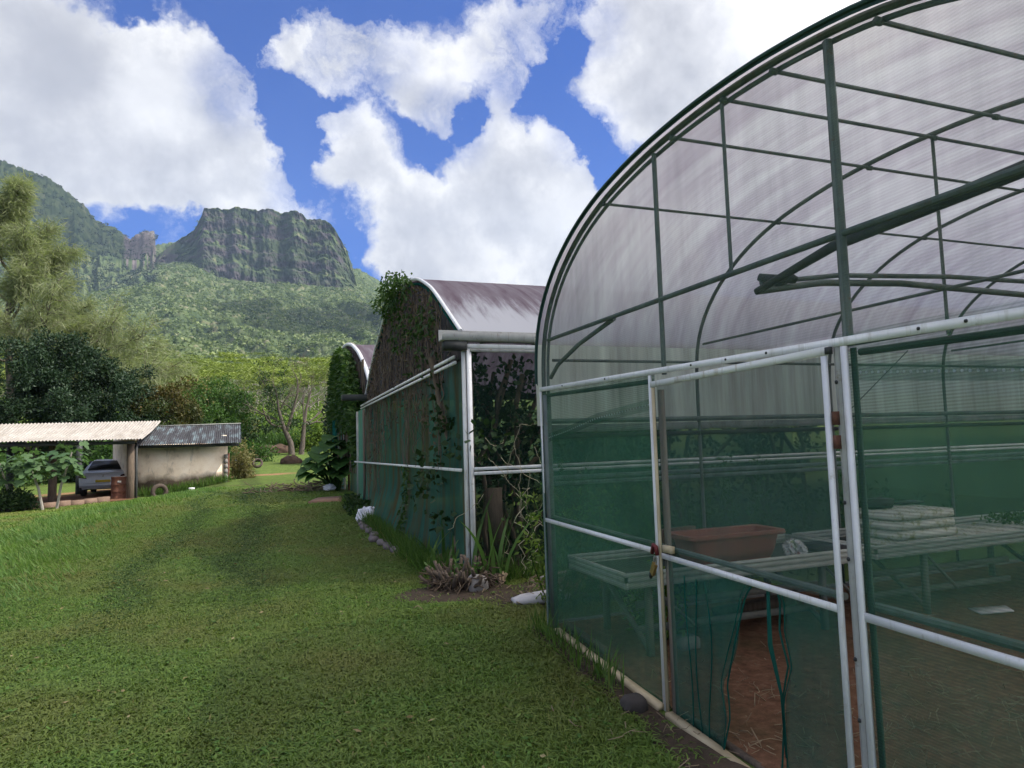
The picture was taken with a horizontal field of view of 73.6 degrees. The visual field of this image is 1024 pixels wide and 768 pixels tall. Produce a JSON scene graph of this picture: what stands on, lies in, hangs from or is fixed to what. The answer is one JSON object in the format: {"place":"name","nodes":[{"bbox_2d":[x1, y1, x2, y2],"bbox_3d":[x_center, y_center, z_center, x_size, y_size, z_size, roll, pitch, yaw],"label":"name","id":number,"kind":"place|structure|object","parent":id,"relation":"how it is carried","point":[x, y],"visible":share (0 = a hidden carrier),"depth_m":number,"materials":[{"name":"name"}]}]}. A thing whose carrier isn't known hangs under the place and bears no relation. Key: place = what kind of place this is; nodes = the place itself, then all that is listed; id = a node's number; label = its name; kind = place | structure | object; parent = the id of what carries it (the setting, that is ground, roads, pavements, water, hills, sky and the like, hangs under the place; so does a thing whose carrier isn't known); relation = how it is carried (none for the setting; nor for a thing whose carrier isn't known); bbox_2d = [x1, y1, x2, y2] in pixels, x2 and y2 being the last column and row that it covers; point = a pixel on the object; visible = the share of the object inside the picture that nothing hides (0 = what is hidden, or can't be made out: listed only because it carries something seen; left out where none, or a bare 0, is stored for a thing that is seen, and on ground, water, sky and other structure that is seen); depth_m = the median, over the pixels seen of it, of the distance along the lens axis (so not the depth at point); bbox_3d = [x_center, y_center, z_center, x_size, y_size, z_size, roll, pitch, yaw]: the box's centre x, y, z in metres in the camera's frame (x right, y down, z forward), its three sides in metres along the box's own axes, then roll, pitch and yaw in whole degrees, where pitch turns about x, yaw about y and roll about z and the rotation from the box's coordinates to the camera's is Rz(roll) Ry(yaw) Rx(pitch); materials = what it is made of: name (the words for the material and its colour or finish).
{"place":"outdoors","nodes":[
{"label":"outdoors","id":0,"kind":"place"},
{"bbox_2d":[0,160,389,384],"bbox_3d":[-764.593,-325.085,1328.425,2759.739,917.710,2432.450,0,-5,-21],"label":"mountain","id":1,"kind":"structure","parent":0,"point":[270,246],"depth_m":1839.12,"materials":[{"name":"green plant"}]},
{"bbox_2d":[0,160,158,299],"bbox_3d":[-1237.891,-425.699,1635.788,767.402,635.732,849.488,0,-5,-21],"label":"slope forest","id":2,"kind":"object","parent":1,"relation":"on","point":[152,277],"visible":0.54,"depth_m":1722.61,"materials":[{"name":"green plant"}]},
{"bbox_2d":[1,220,386,381],"bbox_3d":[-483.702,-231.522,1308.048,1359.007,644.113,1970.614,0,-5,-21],"label":"slope forest","id":3,"kind":"object","parent":1,"relation":"on","point":[262,331],"visible":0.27,"depth_m":1186.33,"materials":[{"name":"green plant"}]},
{"bbox_2d":[0,492,419,617],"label":"grass","id":4,"kind":"structure","parent":0,"point":[163,520],"depth_m":11.15,"materials":[{"name":"green plant"}]},
{"bbox_2d":[179,486,280,515],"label":"grass","id":5,"kind":"structure","parent":0,"point":[242,497],"depth_m":17.50,"materials":[{"name":"green plant"}]},
{"bbox_2d":[134,473,623,694],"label":"weed grass","id":6,"kind":"structure","parent":0,"point":[408,549],"depth_m":7.83,"materials":[{"name":"green plant"}]},
{"bbox_2d":[0,0,859,288],"label":"sky","id":7,"kind":"structure","parent":0,"point":[447,140],"materials":[{"name":"blue"}]},
{"bbox_2d":[0,385,1018,767],"bbox_3d":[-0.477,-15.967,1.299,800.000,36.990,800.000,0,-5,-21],"label":"ground","id":8,"kind":"structure","parent":0,"point":[270,471],"depth_m":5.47,"materials":[{"name":"green plant"}]},
{"bbox_2d":[0,454,27,511],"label":"papaya plant","id":9,"kind":"object","parent":8,"relation":"on","point":[7,466],"visible":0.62,"depth_m":21.52,"materials":[{"name":"green plant"}]},
{"bbox_2d":[0,485,39,512],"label":"bush","id":10,"kind":"object","parent":8,"relation":"on","point":[20,499],"visible":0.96,"depth_m":21.49,"materials":[{"name":"green plant"}]},
{"bbox_2d":[0,441,48,488],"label":"hedge bush","id":11,"kind":"object","parent":8,"relation":"on","point":[15,478],"visible":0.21,"depth_m":34.71,"materials":[{"name":"green plant"}]},
{"bbox_2d":[4,446,52,509],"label":"papaya plant","id":12,"kind":"object","parent":8,"relation":"on","point":[29,465],"visible":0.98,"depth_m":21.28,"materials":[{"name":"green plant"}]},
{"bbox_2d":[38,440,89,508],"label":"papaya plant","id":13,"kind":"object","parent":8,"relation":"on","point":[70,463],"visible":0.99,"depth_m":21.90,"materials":[{"name":"green plant"}]},
{"bbox_2d":[33,496,109,508],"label":"block kerb","id":14,"kind":"structure","parent":8,"relation":"on","point":[76,502],"depth_m":23.44,"materials":[{"name":"beige concrete"}]},
{"bbox_2d":[0,326,143,477],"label":"dark tree","id":15,"kind":"object","parent":8,"relation":"on","point":[43,364],"visible":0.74,"depth_m":38.50,"materials":[{"name":"green plant"}]},
{"bbox_2d":[36,439,108,483],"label":"hedge bush","id":16,"kind":"object","parent":8,"relation":"on","point":[72,476],"visible":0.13,"depth_m":36.40,"materials":[{"name":"green plant"}]},
{"bbox_2d":[0,420,160,501],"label":"carport","id":17,"kind":"object","parent":8,"relation":"on","point":[51,433],"visible":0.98,"depth_m":25.69,"materials":[{"name":"light corrugated metal"},{"name":"wood"}]},
{"bbox_2d":[33,492,139,503],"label":"carport floor","id":18,"kind":"structure","parent":8,"relation":"on","point":[76,497],"depth_m":27.15,"materials":[{"name":"grey concrete"}]},
{"bbox_2d":[78,459,124,495],"bbox_3d":[-17.138,3.920,29.202,1.770,1.435,4.245,0,-5,-24],"label":"parked car","id":19,"kind":"object","parent":18,"relation":"on","point":[99,474],"visible":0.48,"depth_m":27.41,"materials":[{"name":"silver metal"}]},
{"bbox_2d":[111,476,125,498],"bbox_3d":[-14.783,3.894,25.792,0.580,0.840,0.580,0,-5,-21],"label":"oil drum","id":20,"kind":"object","parent":18,"relation":"on","point":[118,487],"visible":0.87,"depth_m":25.56,"materials":[{"name":"metal"}]},
{"bbox_2d":[88,439,112,462],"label":"hedge bush","id":21,"kind":"object","parent":8,"relation":"on","point":[99,455],"visible":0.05,"depth_m":35.93,"materials":[{"name":"green plant"}]},
{"bbox_2d":[0,169,202,409],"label":"casuarina tree","id":22,"kind":"object","parent":8,"relation":"on","point":[37,261],"visible":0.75,"depth_m":47.07,"materials":[{"name":"green plant"}]},
{"bbox_2d":[0,486,231,629],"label":"bank grass","id":23,"kind":"structure","parent":8,"relation":"on","point":[36,531],"depth_m":11.87,"materials":[{"name":"green plant"}]},
{"bbox_2d":[81,355,161,447],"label":"dark tree","id":24,"kind":"object","parent":8,"relation":"on","point":[108,384],"visible":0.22,"depth_m":41.95,"materials":[{"name":"green plant"}]},
{"bbox_2d":[150,484,167,495],"bbox_3d":[-13.674,4.186,26.558,0.650,0.650,0.196,3,-6,-43],"label":"tyre","id":25,"kind":"object","parent":8,"relation":"on","point":[156,486],"visible":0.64,"depth_m":26.48,"materials":[{"name":"grey rubber"}]},
{"bbox_2d":[117,373,205,426],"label":"dark tree","id":26,"kind":"object","parent":8,"relation":"on","point":[188,415],"visible":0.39,"depth_m":44.31,"materials":[{"name":"green plant"}]},
{"bbox_2d":[0,381,329,457],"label":"undergrowth","id":27,"kind":"object","parent":8,"relation":"on","point":[300,415],"visible":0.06,"depth_m":125.41,"materials":[{"name":"green plant"}]},
{"bbox_2d":[0,482,343,538],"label":"grass","id":28,"kind":"structure","parent":8,"relation":"on","point":[28,515],"depth_m":18.03,"materials":[{"name":"green plant"}]},
{"bbox_2d":[131,350,218,393],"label":"umbrella tree","id":29,"kind":"object","parent":8,"relation":"on","point":[203,363],"visible":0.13,"depth_m":111.02,"materials":[{"name":"green plant"}]},
{"bbox_2d":[113,423,240,494],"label":"shed","id":30,"kind":"structure","parent":8,"relation":"on","point":[172,454],"depth_m":28.23,"materials":[{"name":"paint"}]},
{"bbox_2d":[140,354,215,424],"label":"dry tree","id":31,"kind":"object","parent":8,"relation":"on","point":[187,387],"visible":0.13,"depth_m":51.69,"materials":[{"name":"green plant"}]},
{"bbox_2d":[22,552,336,663],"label":"grass","id":32,"kind":"structure","parent":8,"relation":"on","point":[210,574],"depth_m":7.45,"materials":[{"name":"green plant"}]},
{"bbox_2d":[160,363,231,403],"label":"umbrella tree","id":33,"kind":"object","parent":8,"relation":"on","point":[204,375],"visible":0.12,"depth_m":83.68,"materials":[{"name":"green plant"}]},
{"bbox_2d":[180,374,260,452],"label":"leafy tree","id":34,"kind":"object","parent":8,"relation":"on","point":[224,414],"visible":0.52,"depth_m":52.32,"materials":[{"name":"green plant"}]},
{"bbox_2d":[198,357,273,388],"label":"umbrella tree","id":35,"kind":"object","parent":8,"relation":"on","point":[224,359],"visible":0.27,"depth_m":138.34,"materials":[{"name":"green plant"}]},
{"bbox_2d":[199,368,278,394],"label":"umbrella tree","id":36,"kind":"object","parent":8,"relation":"on","point":[228,370],"visible":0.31,"depth_m":99.92,"materials":[{"name":"green plant"}]},
{"bbox_2d":[190,351,291,392],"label":"umbrella tree","id":37,"kind":"object","parent":8,"relation":"on","point":[232,355],"visible":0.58,"depth_m":109.08,"materials":[{"name":"green plant"}]},
{"bbox_2d":[229,437,256,478],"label":"hedge bush","id":38,"kind":"object","parent":8,"relation":"on","point":[244,469],"visible":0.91,"depth_m":31.31,"materials":[{"name":"green plant"}]},
{"bbox_2d":[214,358,277,404],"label":"umbrella tree","id":39,"kind":"object","parent":8,"relation":"on","point":[247,364],"visible":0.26,"depth_m":147.29,"materials":[{"name":"green plant"}]},
{"bbox_2d":[210,370,293,417],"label":"umbrella tree","id":40,"kind":"object","parent":8,"relation":"on","point":[244,375],"visible":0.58,"depth_m":87.56,"materials":[{"name":"green plant"}]},
{"bbox_2d":[229,437,279,461],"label":"hedge bush","id":41,"kind":"object","parent":8,"relation":"on","point":[260,452],"visible":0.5,"depth_m":44.77,"materials":[{"name":"green plant"}]},
{"bbox_2d":[228,415,296,452],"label":"spreading tree","id":42,"kind":"object","parent":8,"relation":"on","point":[262,427],"visible":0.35,"depth_m":55.36,"materials":[{"name":"green plant"}]},
{"bbox_2d":[256,444,287,452],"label":"soil mound","id":43,"kind":"object","parent":8,"relation":"on","point":[282,448],"visible":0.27,"depth_m":55.87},
{"bbox_2d":[220,352,327,454],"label":"bare tree","id":44,"kind":"object","parent":8,"relation":"on","point":[280,421],"visible":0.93,"depth_m":53.16,"materials":[{"name":"green plant"}]},
{"bbox_2d":[239,424,315,451],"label":"tall grass","id":45,"kind":"structure","parent":8,"relation":"on","point":[279,438],"depth_m":58.35,"materials":[{"name":"green plant"}]},
{"bbox_2d":[9,523,549,767],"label":"fallen leaves","id":46,"kind":"object","parent":8,"relation":"on","point":[411,716],"visible":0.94,"depth_m":5.12,"materials":[{"name":"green plant"}]},
{"bbox_2d":[242,357,329,416],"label":"umbrella tree","id":47,"kind":"object","parent":8,"relation":"on","point":[275,371],"visible":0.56,"depth_m":101.00,"materials":[{"name":"green plant"}]},
{"bbox_2d":[252,373,325,414],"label":"umbrella tree","id":48,"kind":"object","parent":8,"relation":"on","point":[296,383],"visible":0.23,"depth_m":116.69,"materials":[{"name":"green plant"}]},
{"bbox_2d":[249,367,330,414],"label":"umbrella tree","id":49,"kind":"object","parent":8,"relation":"on","point":[302,378],"visible":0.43,"depth_m":93.29,"materials":[{"name":"green plant"}]},
{"bbox_2d":[280,455,302,463],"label":"soil mound","id":50,"kind":"object","parent":8,"relation":"on","point":[291,459],"visible":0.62,"depth_m":42.30,"materials":[{"name":"brown soil"}]},
{"bbox_2d":[243,478,344,492],"bbox_3d":[-5.667,2.995,19.637,3.835,0.598,1.487,0,-5,-21],"label":"debris heap","id":51,"kind":"object","parent":8,"relation":"on","point":[316,486],"visible":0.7,"depth_m":19.47,"materials":[{"name":"plant"}]},
{"bbox_2d":[0,509,611,767],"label":"lawn weeds","id":52,"kind":"object","parent":8,"relation":"on","point":[328,721],"visible":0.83,"depth_m":4.38,"materials":[{"name":"green plant"}]},
{"bbox_2d":[289,407,330,451],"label":"hedge bush","id":53,"kind":"object","parent":8,"relation":"on","point":[317,434],"visible":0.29,"depth_m":57.33,"materials":[{"name":"green plant"}]},
{"bbox_2d":[0,544,637,767],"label":"grass","id":54,"kind":"structure","parent":8,"relation":"on","point":[330,591],"depth_m":5.91,"materials":[{"name":"green plant"}]},
{"bbox_2d":[295,433,352,490],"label":"elephant ear plant","id":55,"kind":"object","parent":8,"relation":"on","point":[336,471],"visible":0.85,"depth_m":19.06,"materials":[{"name":"green plant"}]},
{"bbox_2d":[319,394,332,456],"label":"dark tree","id":56,"kind":"object","parent":8,"relation":"on","point":[327,430],"visible":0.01,"depth_m":42.12,"materials":[{"name":"green plant"}]},
{"bbox_2d":[308,496,356,503],"bbox_3d":[-4.218,2.785,16.286,1.296,0.172,1.198,0,-5,-21],"label":"soil mound","id":57,"kind":"object","parent":8,"relation":"on","point":[327,499],"visible":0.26,"depth_m":15.93,"materials":[{"name":"brown soil"}]},
{"bbox_2d":[342,493,370,516],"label":"weed","id":58,"kind":"object","parent":8,"relation":"on","point":[352,498],"visible":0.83,"depth_m":13.91,"materials":[{"name":"green plant"}]},
{"bbox_2d":[355,506,374,520],"bbox_3d":[-2.718,2.439,12.902,0.446,0.283,0.506,0,-5,-21],"label":"cloth","id":59,"kind":"object","parent":8,"relation":"on","point":[361,511],"visible":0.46,"depth_m":12.77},
{"bbox_2d":[398,519,449,562],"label":"strap leaf plant","id":60,"kind":"object","parent":8,"relation":"on","point":[443,545],"visible":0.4,"depth_m":8.57,"materials":[{"name":"plant"}]},
{"bbox_2d":[332,343,539,492],"bbox_3d":[1.060,1.044,21.469,12.750,4.538,7.468,0,-5,-21],"label":"greenhouse","id":61,"kind":"object","parent":8,"relation":"on","point":[361,352],"visible":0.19,"depth_m":18.61,"materials":[{"name":"white metal"}]},
{"bbox_2d":[325,346,365,473],"bbox_3d":[-4.751,0.629,18.964,0.552,3.617,6.212,0,-5,-21],"label":"ivy","id":62,"kind":"object","parent":61,"relation":"attached to","point":[344,377],"visible":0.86,"depth_m":17.58,"materials":[{"name":"green plant"}]},
{"bbox_2d":[429,535,458,572],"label":"strap leaf plant","id":63,"kind":"object","parent":8,"relation":"on","point":[433,551],"visible":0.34,"depth_m":8.05,"materials":[{"name":"plant"}]},
{"bbox_2d":[387,584,512,602],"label":"bare soil","id":64,"kind":"structure","parent":8,"relation":"on","point":[445,596],"depth_m":6.91,"materials":[{"name":"brown soil"}]},
{"bbox_2d":[366,575,544,610],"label":"litter","id":65,"kind":"object","parent":8,"relation":"on","point":[530,586],"visible":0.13,"depth_m":6.89,"materials":[{"name":"plant"}]},
{"bbox_2d":[418,552,504,594],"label":"dried plant","id":66,"kind":"object","parent":8,"relation":"on","point":[441,579],"visible":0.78,"depth_m":7.17,"materials":[{"name":"brown plant"}]},
{"bbox_2d":[468,574,488,591],"bbox_3d":[-0.356,2.107,7.128,0.218,0.248,0.206,0,-5,-21],"label":"stone","id":67,"kind":"object","parent":8,"relation":"on","point":[471,588],"visible":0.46,"depth_m":7.04,"materials":[{"name":"stone"}]},
{"bbox_2d":[459,494,542,584],"bbox_3d":[-0.146,1.710,7.409,0.662,1.047,1.252,-6,-6,42],"label":"strap leaf plant","id":68,"kind":"object","parent":8,"relation":"on","point":[491,554],"visible":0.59,"depth_m":7.45,"materials":[{"name":"green leaf"}]},
{"bbox_2d":[407,342,637,565],"bbox_3d":[0.161,0.890,8.900,3.125,2.942,2.217,2,-6,-40],"label":"climbing plant","id":69,"kind":"object","parent":8,"relation":"on","point":[488,423],"visible":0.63,"depth_m":8.64,"materials":[{"name":"green plant"}]},
{"bbox_2d":[508,487,548,603],"bbox_3d":[0.553,1.526,6.378,1.153,1.185,0.611,-2,-5,5],"label":"weed","id":70,"kind":"object","parent":8,"relation":"on","point":[540,555],"visible":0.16,"depth_m":6.46,"materials":[{"name":"green plant"}]},
{"bbox_2d":[480,580,634,609],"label":"bare soil","id":71,"kind":"structure","parent":8,"relation":"on","point":[509,594],"depth_m":6.84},
{"bbox_2d":[511,590,545,604],"bbox_3d":[0.282,2.056,6.595,0.610,0.098,0.298,0,-5,-21],"label":"stone","id":72,"kind":"object","parent":71,"relation":"on","point":[525,598],"visible":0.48,"depth_m":6.45,"materials":[{"name":"white stone"}]},
{"bbox_2d":[473,344,647,557],"bbox_3d":[0.887,0.793,9.438,3.138,3.261,1.891,-1,-5,-10],"label":"climbing plant","id":73,"kind":"object","parent":8,"relation":"on","point":[526,455],"visible":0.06,"depth_m":9.15,"materials":[{"name":"green plant"}]},
{"bbox_2d":[525,626,667,722],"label":"bare soil","id":74,"kind":"structure","parent":8,"relation":"on","point":[655,714],"depth_m":4.47,"materials":[{"name":"brown soil"}]},
{"bbox_2d":[620,692,647,712],"bbox_3d":[0.729,1.916,4.091,0.152,0.116,0.156,0,-5,-21],"label":"stone","id":75,"kind":"object","parent":74,"relation":"on","point":[635,702],"visible":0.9,"depth_m":4.04,"materials":[{"name":"grey stone"}]},
{"bbox_2d":[341,277,1023,568],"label":"greenhouse","id":76,"kind":"object","parent":8,"relation":"on","point":[498,319],"visible":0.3,"depth_m":9.18,"materials":[{"name":"white metal"}]},
{"bbox_2d":[364,269,449,544],"bbox_3d":[-2.070,0.406,11.430,0.404,4.305,6.772,0,-5,-21],"label":"vine","id":77,"kind":"object","parent":76,"relation":"attached to","point":[393,284],"visible":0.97,"depth_m":10.68,"materials":[{"name":"green plant"}]},
{"bbox_2d":[448,424,543,574],"bbox_3d":[0.246,1.070,7.878,2.074,2.469,0.131,0,-5,-21],"label":"vine","id":78,"kind":"object","parent":76,"relation":"attached to","point":[521,539],"visible":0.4,"depth_m":7.75,"materials":[{"name":"green plant"}]},
{"bbox_2d":[641,719,747,767],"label":"bare soil","id":79,"kind":"structure","parent":8,"relation":"on","point":[671,741],"depth_m":3.58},
{"bbox_2d":[534,0,1023,767],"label":"greenhouse","id":80,"kind":"object","parent":8,"relation":"on","point":[820,222],"visible":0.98,"depth_m":4.66,"materials":[{"name":"metal"}]},
{"bbox_2d":[649,543,658,578],"bbox_3d":[0.848,1.062,4.102,0.029,0.220,0.108,0,-5,-21],"label":"padlock","id":81,"kind":"object","parent":80,"relation":"hanging from","point":[654,566],"visible":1,"depth_m":4.09,"materials":[{"name":"gold metal"}]},
{"bbox_2d":[650,346,854,767],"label":"door","id":82,"kind":"structure","parent":80,"relation":"in","point":[704,602],"depth_m":3.25,"materials":[{"name":"white metal"}]},
{"bbox_2d":[559,562,1023,767],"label":"earth floor","id":83,"kind":"structure","parent":8,"relation":"on","point":[752,651],"depth_m":4.44,"materials":[{"name":"brown soil"}]},
{"bbox_2d":[619,560,668,639],"bbox_3d":[1.172,1.723,5.443,0.532,0.771,0.741,3,-6,-44],"label":"weed","id":84,"kind":"object","parent":83,"relation":"on","point":[666,608],"visible":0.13,"depth_m":5.40,"materials":[{"name":"green plant"}]},
{"bbox_2d":[567,534,864,656],"bbox_3d":[1.706,1.693,5.551,2.313,0.675,0.932,0,-5,-21],"label":"bench","id":85,"kind":"object","parent":83,"relation":"on","point":[778,561],"visible":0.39,"depth_m":5.36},
{"bbox_2d":[661,525,695,559],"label":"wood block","id":86,"kind":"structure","parent":85,"relation":"on","point":[689,527],"depth_m":5.70,"materials":[{"name":"wood"}]},
{"bbox_2d":[671,524,785,564],"bbox_3d":[1.703,1.291,5.447,0.920,0.255,0.380,0,-5,-21],"label":"planter box","id":87,"kind":"object","parent":85,"relation":"on","point":[741,542],"visible":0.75,"depth_m":5.34,"materials":[{"name":"plastic"}]},
{"bbox_2d":[782,538,807,555],"bbox_3d":[2.283,1.314,5.530,0.200,0.148,0.191,-4,-5,21],"label":"plastic bag","id":88,"kind":"object","parent":85,"relation":"on","point":[791,546],"visible":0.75,"depth_m":5.47,"materials":[{"name":"white plastic"}]},
{"bbox_2d":[451,656,1023,767],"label":"litter","id":89,"kind":"object","parent":83,"relation":"on","point":[853,733],"visible":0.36,"depth_m":3.68,"materials":[{"name":"plant"}]},
{"bbox_2d":[741,595,781,611],"bbox_3d":[2.085,1.914,5.905,0.725,0.160,0.120,-1,-5,-9],"label":"timber","id":90,"kind":"object","parent":83,"relation":"on","point":[756,604],"visible":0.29,"depth_m":5.87,"materials":[{"name":"brown wood"}]},
{"bbox_2d":[792,511,1023,613],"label":"bench","id":91,"kind":"object","parent":83,"relation":"on","point":[823,534],"visible":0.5,"depth_m":6.06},
{"bbox_2d":[861,535,957,545],"bbox_3d":[3.498,1.385,6.100,0.720,0.070,0.480,0,-5,-21],"label":"seedling tray","id":92,"kind":"object","parent":91,"relation":"on","point":[884,540],"visible":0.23,"depth_m":5.93,"materials":[{"name":"plastic"}]},
{"bbox_2d":[860,526,957,539],"bbox_3d":[3.503,1.307,6.120,0.720,0.070,0.480,0,-5,-21],"label":"seedling tray","id":93,"kind":"object","parent":92,"relation":"on","point":[945,529],"visible":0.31,"depth_m":5.91,"materials":[{"name":"plastic"}]},
{"bbox_2d":[859,516,954,530],"bbox_3d":[3.486,1.229,6.131,0.720,0.070,0.480,0,-5,-21],"label":"seedling tray","id":94,"kind":"object","parent":93,"relation":"on","point":[883,523],"visible":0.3,"depth_m":5.92,"materials":[{"name":"plastic"}]},
{"bbox_2d":[859,504,953,520],"bbox_3d":[3.492,1.151,6.152,0.720,0.070,0.480,0,-5,-21],"label":"seedling tray","id":95,"kind":"object","parent":94,"relation":"on","point":[891,515],"visible":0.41,"depth_m":5.97,"materials":[{"name":"plastic"}]},
{"bbox_2d":[953,524,1019,535],"bbox_3d":[4.250,1.385,6.375,0.720,0.070,0.480,0,-5,-21],"label":"seedling tray","id":96,"kind":"object","parent":91,"relation":"on","point":[980,530],"visible":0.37,"depth_m":6.32,"materials":[{"name":"plastic"}]},
{"bbox_2d":[972,520,1023,529],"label":"seedling tray","id":97,"kind":"object","parent":91,"relation":"on","point":[1004,525],"visible":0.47,"depth_m":6.62,"materials":[{"name":"plastic"}]},
{"bbox_2d":[980,510,1023,524],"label":"seedlings","id":98,"kind":"object","parent":97,"relation":"in","point":[1008,517],"visible":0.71,"depth_m":6.70,"materials":[{"name":"green plant"}]},
{"bbox_2d":[968,605,1013,614],"bbox_3d":[4.165,1.952,5.920,0.403,0.012,0.194,-1,-5,-7],"label":"cardboard sheet","id":99,"kind":"object","parent":83,"relation":"on","point":[991,610],"visible":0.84,"depth_m":5.90,"materials":[{"name":"cardboard"}]},
{"bbox_2d":[859,497,894,508],"bbox_3d":[3.283,1.071,6.176,0.243,0.087,0.194,-1,-5,-11],"label":"plant pot","id":100,"kind":"object","parent":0,"point":[885,505],"visible":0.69,"depth_m":6.10,"materials":[{"name":"black plastic"}]},
{"bbox_3d":[2.557,1.398,5.719,0.310,0.034,0.360,0,-5,-21],"label":"seed flat","id":101,"kind":"object","parent":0,"visible":0},
{"bbox_2d":[802,541,846,551],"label":"seed flat","id":102,"kind":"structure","parent":101,"relation":"on","point":[817,546],"depth_m":5.66,"materials":[{"name":"black plastic"}]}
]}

